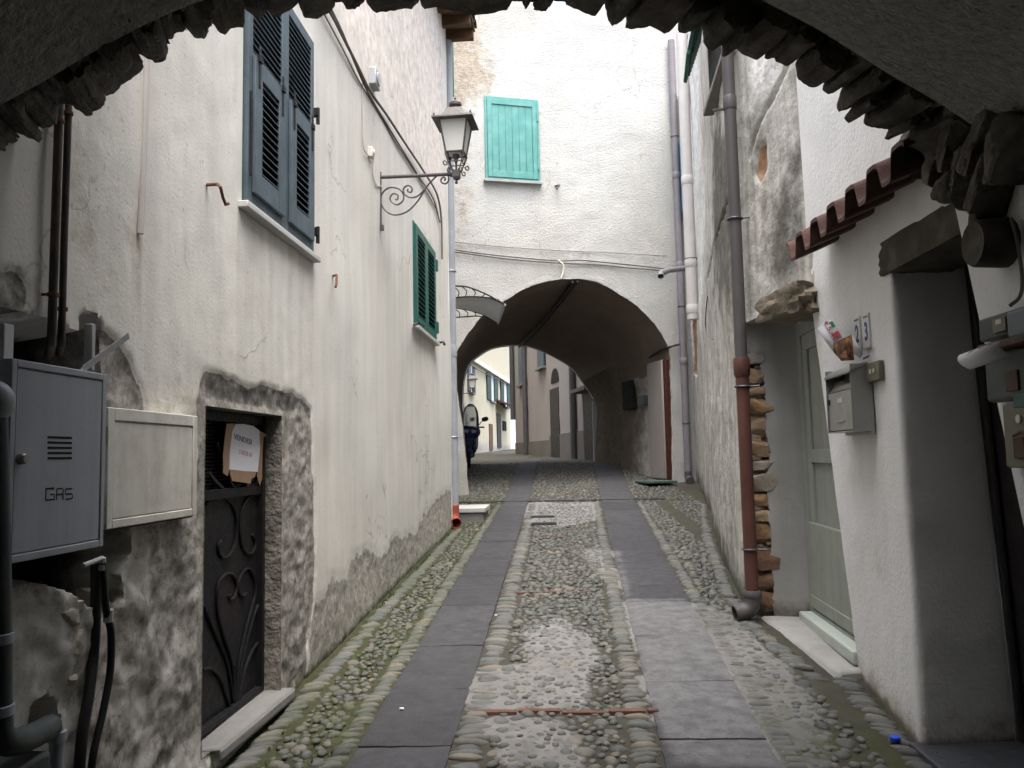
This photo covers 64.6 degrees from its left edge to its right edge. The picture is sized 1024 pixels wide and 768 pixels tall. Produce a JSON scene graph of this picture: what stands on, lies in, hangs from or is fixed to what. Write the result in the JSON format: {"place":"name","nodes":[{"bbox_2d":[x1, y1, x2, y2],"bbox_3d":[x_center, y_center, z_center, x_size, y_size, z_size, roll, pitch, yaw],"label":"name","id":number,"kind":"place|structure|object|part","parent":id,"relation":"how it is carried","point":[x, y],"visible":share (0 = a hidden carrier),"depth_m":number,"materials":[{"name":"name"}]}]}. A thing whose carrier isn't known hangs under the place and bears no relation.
{"place":"outdoors","nodes":[
{"label":"outdoors","id":0,"kind":"place"},
{"bbox_2d":[221,449,931,767],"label":"street","id":1,"kind":"structure","parent":0,"point":[835,694],"depth_m":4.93,"materials":[{"name":"grey stone"}]},
{"bbox_2d":[0,0,476,767],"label":"house","id":2,"kind":"structure","parent":1,"relation":"on","point":[242,610],"depth_m":4.31,"materials":[{"name":"beige paint"}]},
{"bbox_2d":[0,751,49,767],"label":"plastic box","id":3,"kind":"object","parent":2,"relation":"attached to","point":[35,759],"visible":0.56,"depth_m":2.27,"materials":[{"name":"grey plastic"}]},
{"bbox_2d":[0,417,62,756],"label":"grey conduit","id":4,"kind":"object","parent":2,"relation":"attached to","point":[31,736],"visible":0.99,"depth_m":2.10,"materials":[{"name":"plastic"}]},
{"bbox_2d":[0,381,15,417],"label":"conduit cap","id":5,"kind":"object","parent":4,"relation":"attached to","point":[7,400],"visible":0.94,"depth_m":2.10,"materials":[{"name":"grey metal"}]},
{"bbox_2d":[41,103,64,359],"bbox_3d":[-1.522,-0.540,2.695,0.053,0.904,0.238,1,-6,-27],"label":"rusty pipe","id":6,"kind":"object","parent":2,"relation":"attached to","point":[52,294],"visible":0.8,"depth_m":2.59,"materials":[{"name":"brown metal"}]},
{"bbox_2d":[0,358,106,563],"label":"gas cabinet","id":7,"kind":"object","parent":2,"relation":"attached to","point":[57,425],"visible":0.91,"depth_m":2.42,"materials":[{"name":"grey metal"}]},
{"bbox_2d":[0,323,13,358],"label":"slotted rail","id":8,"kind":"object","parent":7,"relation":"on","point":[6,339],"visible":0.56,"depth_m":2.36,"materials":[{"name":"metal"}]},
{"bbox_3d":[-1.360,0.230,2.447,0.028,0.513,0.413,-1,-5,3],"label":"door","id":9,"kind":"part","parent":7,"relation":"part of","materials":[{"name":"grey metal"}]},
{"bbox_2d":[80,333,129,370],"bbox_3d":[-1.373,-0.109,2.728,0.026,0.156,0.224,-2,-5,12],"label":"steel strut","id":10,"kind":"object","parent":7,"relation":"on","point":[104,353],"visible":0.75,"depth_m":2.72,"materials":[{"name":"metal"}]},
{"bbox_2d":[47,723,66,767],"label":"elbow pipe","id":11,"kind":"object","parent":2,"relation":"attached to","point":[56,750],"visible":0.33,"depth_m":2.43,"materials":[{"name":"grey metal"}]},
{"bbox_2d":[56,104,73,356],"bbox_3d":[-1.519,-0.556,2.751,0.050,0.910,0.245,1,-6,-25],"label":"rusty pipe","id":12,"kind":"object","parent":2,"relation":"attached to","point":[62,309],"visible":0.78,"depth_m":2.65,"materials":[{"name":"brown metal"}]},
{"bbox_2d":[73,562,101,767],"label":"black hose","id":13,"kind":"object","parent":2,"relation":"attached to","point":[82,733],"visible":0.9,"depth_m":2.72,"materials":[{"name":"rubber"}]},
{"bbox_2d":[83,324,95,369],"bbox_3d":[-1.477,-0.129,2.831,0.032,0.161,0.020,-1,-5,3],"label":"metal strap","id":14,"kind":"object","parent":2,"relation":"attached to","point":[89,341],"visible":0.78,"depth_m":2.82,"materials":[{"name":"metal"}]},
{"bbox_2d":[81,556,114,767],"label":"black hose","id":15,"kind":"object","parent":2,"relation":"attached to","point":[108,615],"visible":1,"depth_m":2.74,"materials":[{"name":"rubber"}]},
{"bbox_2d":[137,57,149,234],"bbox_3d":[-1.468,-0.986,3.228,0.026,0.798,0.044,-1,-5,3],"label":"wall conduit","id":16,"kind":"object","parent":2,"relation":"attached to","point":[142,186],"depth_m":3.22,"materials":[{"name":"white plastic"}]},
{"bbox_2d":[103,407,197,531],"bbox_3d":[-1.428,0.325,3.143,0.102,0.432,0.697,-2,-5,4],"label":"meter cabinet","id":17,"kind":"object","parent":2,"relation":"attached to","point":[150,467],"visible":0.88,"depth_m":3.09,"materials":[{"name":"white metal"}]},
{"bbox_3d":[-1.384,0.333,3.117,0.024,0.353,0.658,-2,-5,5],"label":"door","id":18,"kind":"part","parent":17,"relation":"part of","materials":[{"name":"beige paint"}]},
{"bbox_2d":[206,183,229,205],"bbox_3d":[-1.371,-0.883,3.768,0.161,0.126,0.063,-6,-7,42],"label":"iron hook","id":19,"kind":"object","parent":2,"relation":"attached to","point":[221,191],"visible":0.93,"depth_m":3.73,"materials":[{"name":"brown metal"}]},
{"bbox_2d":[202,410,265,736],"bbox_3d":[-1.491,0.941,4.250,0.109,1.580,1.195,-2,-5,4],"label":"door","id":20,"kind":"structure","parent":2,"relation":"in","point":[234,525],"depth_m":4.24,"materials":[{"name":"black metal"}]},
{"bbox_2d":[223,423,266,485],"bbox_3d":[-1.438,0.388,4.393,0.004,0.340,0.600,-2,-5,4],"label":"paper notice","id":21,"kind":"object","parent":20,"relation":"attached to","point":[243,449],"visible":1,"depth_m":4.34,"materials":[{"name":"white paper"}]},
{"bbox_2d":[238,9,320,262],"bbox_3d":[-1.394,-1.596,4.818,0.162,1.494,1.224,-2,-5,4],"label":"window","id":22,"kind":"structure","parent":2,"relation":"in","point":[279,112],"depth_m":4.79,"materials":[{"name":"blue paint"}]},
{"bbox_2d":[332,274,337,287],"bbox_3d":[-1.253,-0.724,5.726,0.040,0.134,0.209,1,-5,-22],"label":"iron hook","id":23,"kind":"object","parent":2,"relation":"attached to","point":[336,279],"visible":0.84,"depth_m":5.70,"materials":[{"name":"brown metal"}]},
{"bbox_2d":[368,146,374,158],"bbox_3d":[-1.219,-1.998,6.996,0.074,0.090,0.071,-1,-5,3],"label":"junction box","id":24,"kind":"object","parent":2,"relation":"attached to","point":[371,151],"visible":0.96,"depth_m":6.96,"materials":[{"name":"beige paint"}]},
{"bbox_2d":[362,83,381,186],"bbox_3d":[-1.223,-2.133,7.089,0.010,0.720,0.683,-2,-5,4],"label":"cable","id":25,"kind":"object","parent":2,"relation":"attached to","point":[363,140],"visible":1,"depth_m":6.78,"materials":[{"name":"white plastic"}]},
{"bbox_2d":[369,67,380,91],"bbox_3d":[-1.214,-2.676,7.118,0.105,0.150,0.172,-1,-5,3],"label":"junction box","id":26,"kind":"object","parent":2,"relation":"attached to","point":[374,80],"visible":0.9,"depth_m":7.05,"materials":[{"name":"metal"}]},
{"bbox_2d":[324,15,435,208],"bbox_3d":[-1.151,-2.418,8.166,0.012,0.129,4.936,-2,-5,4],"label":"cable","id":27,"kind":"object","parent":2,"relation":"attached to","point":[371,100],"visible":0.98,"depth_m":6.94,"materials":[{"name":"grey rubber"}]},
{"bbox_2d":[329,11,442,258],"bbox_3d":[-1.130,-2.286,8.132,0.026,0.788,5.438,-2,-5,4],"label":"cable","id":28,"kind":"object","parent":2,"relation":"attached to","point":[363,77],"visible":0.94,"depth_m":7.48,"materials":[{"name":"black rubber"}]},
{"bbox_2d":[332,9,439,222],"bbox_3d":[-1.146,-2.453,8.185,0.018,0.172,5.214,-2,-5,4],"label":"cable","id":29,"kind":"object","parent":2,"relation":"attached to","point":[366,89],"visible":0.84,"depth_m":7.57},
{"bbox_2d":[413,322,424,326],"bbox_3d":[-0.989,-0.638,8.667,0.105,0.068,0.346,0,-5,-17],"label":"iron hook","id":30,"kind":"object","parent":2,"relation":"attached to","point":[417,323],"visible":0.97,"depth_m":8.59,"materials":[{"name":"grey metal"}]},
{"bbox_2d":[412,220,439,345],"bbox_3d":[-1.046,-1.145,9.562,0.140,1.209,1.510,-2,-5,4],"label":"window","id":31,"kind":"structure","parent":2,"relation":"in","point":[425,263],"depth_m":9.51,"materials":[{"name":"green paint"}]},
{"bbox_2d":[380,98,478,230],"bbox_3d":[-0.764,-2.010,7.391,0.890,1.216,0.372,-2,-5,7],"label":"street lamp","id":32,"kind":"object","parent":2,"relation":"attached to","point":[455,124],"visible":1,"depth_m":7.32,"materials":[{"name":"metal"}]},
{"bbox_2d":[446,30,460,528],"bbox_3d":[-0.914,-1.748,11.705,0.280,7.584,0.271,2,-6,-34],"label":"downpipe","id":33,"kind":"object","parent":2,"relation":"attached to","point":[456,521],"visible":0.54,"depth_m":11.65,"materials":[{"name":"metal"}]},
{"bbox_2d":[346,461,537,767],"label":"stone wheel track","id":34,"kind":"structure","parent":1,"relation":"on","point":[429,692],"depth_m":5.16,"materials":[{"name":"grey stone"}]},
{"bbox_2d":[452,42,453,96],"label":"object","id":35,"kind":"structure","parent":1,"relation":"on","point":[453,66],"depth_m":13.23,"materials":[{"name":"paint"}]},
{"bbox_2d":[456,285,505,323],"bbox_3d":[-0.673,-1.278,12.986,1.218,0.490,1.178,-1,-5,3],"label":"door canopy","id":36,"kind":"object","parent":35,"relation":"attached to","point":[490,307],"visible":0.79,"depth_m":12.88,"materials":[{"name":"black metal"}]},
{"bbox_2d":[459,504,489,522],"bbox_3d":[-0.670,2.008,12.301,0.606,0.300,0.870,-1,-5,3],"label":"doorstep","id":37,"kind":"object","parent":1,"relation":"on","point":[474,512],"visible":0.4,"depth_m":11.90,"materials":[{"name":"stone"}]},
{"bbox_2d":[463,404,487,468],"bbox_3d":[-0.987,1.340,20.675,0.894,1.611,2.068,-1,-5,3],"label":"scooter","id":38,"kind":"object","parent":1,"relation":"on","point":[471,423],"visible":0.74,"depth_m":19.94,"materials":[{"name":"metal"}]},
{"bbox_2d":[464,347,510,452],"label":"house","id":39,"kind":"structure","parent":1,"relation":"on","point":[490,398],"depth_m":43.09,"materials":[{"name":"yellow paint"}]},
{"bbox_2d":[464,373,477,395],"bbox_3d":[-1.931,0.169,31.720,1.179,1.258,0.428,-1,-5,-2],"label":"street lamp","id":40,"kind":"object","parent":39,"relation":"attached to","point":[471,379],"visible":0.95,"depth_m":31.64,"materials":[{"name":"metal"}]},
{"bbox_2d":[467,365,475,394],"bbox_3d":[-1.841,-0.190,36.893,0.190,1.320,1.705,-2,-5,7],"label":"window","id":41,"kind":"structure","parent":39,"relation":"in","point":[471,369],"depth_m":36.93,"materials":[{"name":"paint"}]},
{"bbox_2d":[471,365,508,384],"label":"cable","id":42,"kind":"object","parent":39,"relation":"attached to","point":[488,375],"visible":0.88,"depth_m":41.06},
{"bbox_2d":[489,424,492,449],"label":"door","id":43,"kind":"structure","parent":39,"relation":"in","point":[490,425],"depth_m":41.97,"materials":[{"name":"brown wood"}]},
{"bbox_2d":[486,372,497,403],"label":"window","id":44,"kind":"structure","parent":39,"relation":"in","point":[491,383],"depth_m":42.93,"materials":[{"name":"paint"}]},
{"bbox_2d":[496,413,501,447],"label":"door","id":45,"kind":"structure","parent":39,"relation":"in","point":[498,416],"depth_m":44.84,"materials":[{"name":"grey wood"}]},
{"bbox_2d":[500,379,509,408],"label":"window","id":46,"kind":"structure","parent":39,"relation":"in","point":[504,388],"depth_m":47.86,"materials":[{"name":"paint"}]},
{"bbox_2d":[0,0,1023,223],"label":"stone archway","id":47,"kind":"object","parent":1,"relation":"on","point":[940,83],"visible":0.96,"depth_m":2.72,"materials":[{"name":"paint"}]},
{"bbox_2d":[509,373,515,448],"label":"house","id":48,"kind":"structure","parent":1,"relation":"on","point":[513,431],"depth_m":51.10,"materials":[{"name":"paint"}]},
{"bbox_2d":[264,517,762,766],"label":"weeds","id":49,"kind":"object","parent":1,"relation":"on","point":[396,652],"visible":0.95,"depth_m":6.96,"materials":[{"name":"green plant"}]},
{"bbox_2d":[517,537,566,538],"bbox_3d":[0.366,1.976,10.262,0.657,0.071,0.054,-1,-5,3],"label":"brick course","id":50,"kind":"object","parent":1,"relation":"on","point":[550,537],"visible":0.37,"depth_m":10.25,"materials":[{"name":"grey stone"}]},
{"bbox_2d":[531,515,553,517],"bbox_3d":[0.463,2.015,12.263,0.360,0.048,0.200,-1,-5,3],"label":"drain cover","id":51,"kind":"object","parent":1,"relation":"on","point":[541,516],"visible":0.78,"depth_m":12.17,"materials":[{"name":"grey metal"}]},
{"bbox_2d":[531,522,556,525],"bbox_3d":[0.454,1.990,11.512,0.360,0.048,0.200,-1,-5,3],"label":"drain cover","id":52,"kind":"object","parent":1,"relation":"on","point":[542,523],"visible":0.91,"depth_m":11.42,"materials":[{"name":"grey metal"}]},
{"bbox_2d":[503,591,590,594],"bbox_3d":[0.310,1.874,7.186,0.784,0.069,0.053,-1,-5,3],"label":"brick course","id":53,"kind":"object","parent":1,"relation":"on","point":[531,592],"visible":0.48,"depth_m":7.18,"materials":[{"name":"red brick"}]},
{"bbox_2d":[459,498,664,503],"bbox_3d":[0.842,2.070,14.299,3.680,0.046,0.144,-1,-5,3],"label":"drain channel","id":54,"kind":"object","parent":1,"relation":"on","point":[528,501],"visible":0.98,"depth_m":14.25,"materials":[{"name":"metal"}]},
{"bbox_2d":[473,708,658,715],"bbox_3d":[0.282,1.777,4.332,1.000,0.072,0.071,-1,-5,3],"label":"brick course","id":55,"kind":"object","parent":1,"relation":"on","point":[509,712],"visible":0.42,"depth_m":4.32,"materials":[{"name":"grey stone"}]},
{"bbox_2d":[514,346,626,459],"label":"house","id":56,"kind":"structure","parent":1,"relation":"on","point":[548,391],"depth_m":27.20,"materials":[{"name":"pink paint"}]},
{"bbox_2d":[509,346,514,419],"bbox_3d":[-0.015,-1.384,34.273,0.203,5.779,0.203,2,-6,-32],"label":"downpipe","id":57,"kind":"object","parent":56,"relation":"attached to","point":[512,382],"visible":0.65,"depth_m":34.07,"materials":[{"name":"metal"}]},
{"bbox_2d":[516,347,521,387],"bbox_3d":[0.350,-0.900,32.226,0.160,1.970,1.530,0,-5,-10],"label":"drainpipe","id":58,"kind":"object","parent":56,"relation":"in","point":[519,349],"depth_m":32.51,"materials":[{"name":"black metal"}]},
{"bbox_2d":[521,346,528,454],"bbox_3d":[0.429,-0.789,31.358,0.292,7.494,0.200,0,-5,-10],"label":"downpipe","id":59,"kind":"object","parent":56,"relation":"attached to","point":[524,396],"visible":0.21,"depth_m":31.17,"materials":[{"name":"grey metal"}]},
{"bbox_2d":[534,350,545,371],"bbox_3d":[0.972,-1.486,28.491,0.160,1.970,1.317,0,-5,-10],"label":"window","id":60,"kind":"structure","parent":56,"relation":"in","point":[541,357],"depth_m":28.19,"materials":[{"name":"grey glass"}]},
{"bbox_2d":[549,387,559,457],"bbox_3d":[1.429,1.352,26.390,0.085,2.429,1.314,0,-5,-10],"label":"door","id":61,"kind":"structure","parent":56,"relation":"in","point":[554,393],"depth_m":26.27,"materials":[{"name":"wood"}]},
{"bbox_2d":[569,367,576,458],"bbox_3d":[1.690,-1.411,23.808,0.292,7.632,0.200,0,-5,-10],"label":"downpipe","id":62,"kind":"object","parent":56,"relation":"attached to","point":[573,415],"visible":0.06,"depth_m":23.54,"materials":[{"name":"grey metal"}]},
{"bbox_2d":[583,392,593,459],"bbox_3d":[2.129,1.175,22.201,0.085,2.019,1.028,0,-5,-10],"label":"door","id":63,"kind":"structure","parent":56,"relation":"in","point":[587,399],"depth_m":22.18,"materials":[{"name":"grey wood"}]},
{"bbox_2d":[453,1,696,495],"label":"house","id":64,"kind":"structure","parent":1,"relation":"on","point":[574,103],"depth_m":16.62,"materials":[{"name":"paint"}]},
{"bbox_2d":[483,96,542,185],"bbox_3d":[0.004,-4.864,16.169,1.188,1.758,0.110,0,-5,-14],"label":"window","id":65,"kind":"structure","parent":64,"relation":"in","point":[512,150],"depth_m":16.17,"materials":[{"name":"teal paint"}]},
{"bbox_2d":[518,280,577,347],"bbox_3d":[0.746,-1.515,18.673,0.147,0.688,5.027,0,-5,-12],"label":"cable bundle","id":66,"kind":"object","parent":64,"relation":"attached to","point":[549,312],"visible":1,"depth_m":18.11,"materials":[{"name":"black rubber"}]},
{"bbox_2d":[455,251,659,270],"bbox_3d":[0.972,-2.458,16.188,4.776,0.271,0.024,0,-5,-14],"label":"cable","id":67,"kind":"object","parent":64,"relation":"attached to","point":[556,262],"visible":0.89,"depth_m":16.15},
{"bbox_2d":[455,242,663,255],"bbox_3d":[0.924,-2.709,16.210,4.685,0.126,0.014,0,-5,-14],"label":"cable","id":68,"kind":"object","parent":64,"relation":"attached to","point":[559,250],"visible":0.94,"depth_m":16.20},
{"bbox_2d":[455,249,664,268],"bbox_3d":[0.970,-2.510,16.172,4.772,0.311,0.032,0,-5,-14],"label":"cable","id":69,"kind":"object","parent":64,"relation":"attached to","point":[557,260],"visible":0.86,"depth_m":16.12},
{"bbox_2d":[558,259,564,278],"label":"cable","id":70,"kind":"object","parent":64,"relation":"attached to","point":[560,262],"visible":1,"depth_m":16.14,"materials":[{"name":"white plastic"}]},
{"bbox_2d":[622,380,636,409],"bbox_3d":[2.726,0.256,18.646,0.160,0.647,0.612,0,-5,-14],"label":"wall box","id":71,"kind":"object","parent":64,"relation":"in","point":[629,396],"depth_m":18.49,"materials":[{"name":"black metal"}]},
{"bbox_2d":[649,343,679,357],"bbox_3d":[3.073,-0.641,17.238,0.344,0.299,1.537,1,-5,-23],"label":"cable","id":72,"kind":"object","parent":64,"relation":"attached to","point":[660,350],"visible":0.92,"depth_m":16.70,"materials":[{"name":"black rubber"}]},
{"bbox_2d":[662,359,671,479],"bbox_3d":[3.200,0.731,16.655,0.110,2.470,0.217,0,-5,-14],"label":"door","id":73,"kind":"structure","parent":64,"relation":"in","point":[666,376],"depth_m":16.58,"materials":[{"name":"red wood"}]},
{"bbox_2d":[668,39,693,483],"bbox_3d":[3.466,-2.629,16.714,0.182,9.328,0.307,-1,-5,3],"label":"downpipe","id":74,"kind":"object","parent":64,"relation":"attached to","point":[689,478],"visible":0.94,"depth_m":16.68,"materials":[{"name":"metal"}]},
{"bbox_2d":[635,480,676,483],"bbox_3d":[2.874,1.951,16.180,0.630,0.050,0.650,0,-5,-14],"label":"door mat","id":75,"kind":"object","parent":1,"relation":"on","point":[654,481],"depth_m":15.92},
{"bbox_2d":[593,460,781,767],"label":"stone wheel track","id":76,"kind":"structure","parent":1,"relation":"on","point":[704,716],"depth_m":5.09,"materials":[{"name":"grey stone"}]},
{"bbox_2d":[679,25,861,679],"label":"house","id":77,"kind":"structure","parent":1,"relation":"on","point":[805,605],"depth_m":6.24,"materials":[{"name":"paint"}]},
{"bbox_2d":[658,265,684,278],"bbox_3d":[3.242,-2.187,15.834,1.144,0.384,0.230,2,-6,-33],"label":"waste pipe","id":78,"kind":"object","parent":77,"relation":"attached to","point":[663,272],"visible":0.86,"depth_m":15.70,"materials":[{"name":"grey plastic"}]},
{"bbox_2d":[679,137,682,218],"bbox_3d":[3.591,-4.205,17.172,0.120,1.560,1.410,-2,-5,9],"label":"window","id":79,"kind":"structure","parent":77,"relation":"in","point":[679,137],"depth_m":16.62,"materials":[{"name":"stone"}]},
{"bbox_2d":[676,33,697,319],"bbox_3d":[3.019,-3.607,13.964,0.216,5.044,0.216,-6,-7,43],"label":"downpipe","id":80,"kind":"object","parent":77,"relation":"attached to","point":[687,183],"visible":0.95,"depth_m":13.88,"materials":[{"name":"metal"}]},
{"bbox_2d":[705,296,712,339],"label":"cable","id":81,"kind":"object","parent":77,"relation":"attached to","point":[705,318],"visible":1,"depth_m":9.58,"materials":[{"name":"grey plastic"}]},
{"bbox_2d":[683,25,734,115],"bbox_3d":[1.799,-3.368,7.576,0.302,1.550,1.932,-1,-5,3],"label":"window","id":82,"kind":"structure","parent":77,"relation":"in","point":[714,57],"depth_m":7.59,"materials":[{"name":"wood"}]},
{"bbox_2d":[710,108,722,112],"bbox_3d":[1.698,-2.247,6.646,0.035,0.282,0.634,-3,-6,24],"label":"iron hook","id":83,"kind":"object","parent":77,"relation":"attached to","point":[716,110],"visible":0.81,"depth_m":6.47,"materials":[{"name":"grey metal"}]},
{"bbox_2d":[721,46,766,621],"bbox_3d":[1.707,-2.427,6.455,0.264,8.461,0.140,-1,-5,-6],"label":"downpipe","id":84,"kind":"object","parent":77,"relation":"attached to","point":[748,607],"visible":1,"depth_m":6.22,"materials":[{"name":"metal"}]},
{"bbox_2d":[796,321,857,664],"bbox_3d":[2.140,0.605,5.479,0.150,2.250,1.421,-2,-5,5],"label":"door","id":85,"kind":"structure","parent":77,"relation":"in","point":[829,616],"depth_m":5.78,"materials":[{"name":"green paint"}]},
{"bbox_2d":[889,735,900,741],"bbox_3d":[1.827,1.690,3.863,0.048,0.021,0.048,-1,-5,3],"label":"bottle cap","id":86,"kind":"object","parent":1,"relation":"on","point":[895,738],"visible":1,"depth_m":3.85,"materials":[{"name":"blue plastic"}]},
{"bbox_2d":[795,61,1023,767],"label":"house","id":87,"kind":"structure","parent":1,"relation":"on","point":[929,487],"depth_m":3.92,"materials":[{"name":"white paint"}]},
{"bbox_2d":[824,362,874,435],"bbox_3d":[1.851,0.091,4.462,0.118,0.379,0.437,-2,-5,5],"label":"mailbox","id":88,"kind":"object","parent":87,"relation":"attached to","point":[849,399],"visible":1,"depth_m":4.31,"materials":[{"name":"metal"}]},
{"bbox_2d":[817,319,861,360],"bbox_3d":[1.817,-0.242,4.519,0.029,0.262,0.572,-1,-5,-3],"label":"leaflet","id":89,"kind":"object","parent":88,"relation":"in","point":[842,349],"visible":1,"depth_m":4.51,"materials":[{"name":"paper"}]},
{"bbox_2d":[828,389,852,430],"bbox_3d":[1.810,0.148,4.461,0.013,0.213,0.416,-2,-5,5],"label":"door","id":90,"kind":"structure","parent":88,"relation":"in","point":[839,403],"depth_m":4.46,"materials":[{"name":"metal"}]},
{"bbox_2d":[786,138,924,260],"bbox_3d":[1.772,-0.924,4.051,0.330,0.276,1.640,-1,-5,3],"label":"tiled canopy","id":91,"kind":"object","parent":87,"relation":"attached to","point":[882,182],"visible":0.78,"depth_m":3.89,"materials":[{"name":"tile"}]},
{"bbox_2d":[854,312,871,359],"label":"number tiles","id":92,"kind":"object","parent":87,"relation":"attached to","point":[866,330],"visible":0.94,"depth_m":4.33,"materials":[{"name":"ceramic"}]},
{"bbox_2d":[867,360,884,382],"bbox_3d":[1.870,-0.064,4.179,0.034,0.102,0.181,-2,-5,5],"label":"doorbell","id":93,"kind":"object","parent":87,"relation":"attached to","point":[875,371],"visible":1,"depth_m":4.13,"materials":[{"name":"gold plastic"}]},
{"bbox_2d":[965,265,1023,742],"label":"door","id":94,"kind":"structure","parent":87,"relation":"in","point":[1008,527],"depth_m":3.79,"materials":[{"name":"metal"}]},
{"bbox_2d":[977,334,1023,349],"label":"wall shelf","id":95,"kind":"object","parent":87,"relation":"attached to","point":[1011,342],"depth_m":2.76,"materials":[{"name":"wood"}]},
{"bbox_2d":[979,306,1023,341],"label":"intercom box","id":96,"kind":"object","parent":87,"relation":"attached to","point":[1007,324],"visible":0.98,"depth_m":2.88,"materials":[{"name":"plastic"}]},
{"bbox_2d":[986,345,1023,402],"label":"letter box","id":97,"kind":"object","parent":87,"relation":"attached to","point":[1005,380],"visible":0.84,"depth_m":2.86,"materials":[{"name":"plastic"}]},
{"bbox_2d":[957,340,1012,369],"bbox_3d":[1.646,-0.099,2.825,0.047,0.064,0.352,-2,-5,6],"label":"newspaper","id":98,"kind":"object","parent":97,"relation":"on","point":[984,355],"visible":1,"depth_m":2.82,"materials":[{"name":"paper"}]},
{"bbox_2d":[1003,404,1023,467],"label":"wooden wall box","id":99,"kind":"object","parent":87,"relation":"attached to","point":[1013,418],"visible":0.95,"depth_m":2.84,"materials":[{"name":"wood"}]},
{"bbox_2d":[1009,217,1023,306],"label":"cable","id":100,"kind":"object","parent":87,"relation":"attached to","point":[1021,270],"visible":1,"depth_m":2.84,"materials":[{"name":"black rubber"}]},
{"bbox_2d":[1012,394,1023,407],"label":"green box","id":101,"kind":"object","parent":87,"relation":"attached to","point":[1018,400],"visible":1,"depth_m":2.72,"materials":[{"name":"paint"}]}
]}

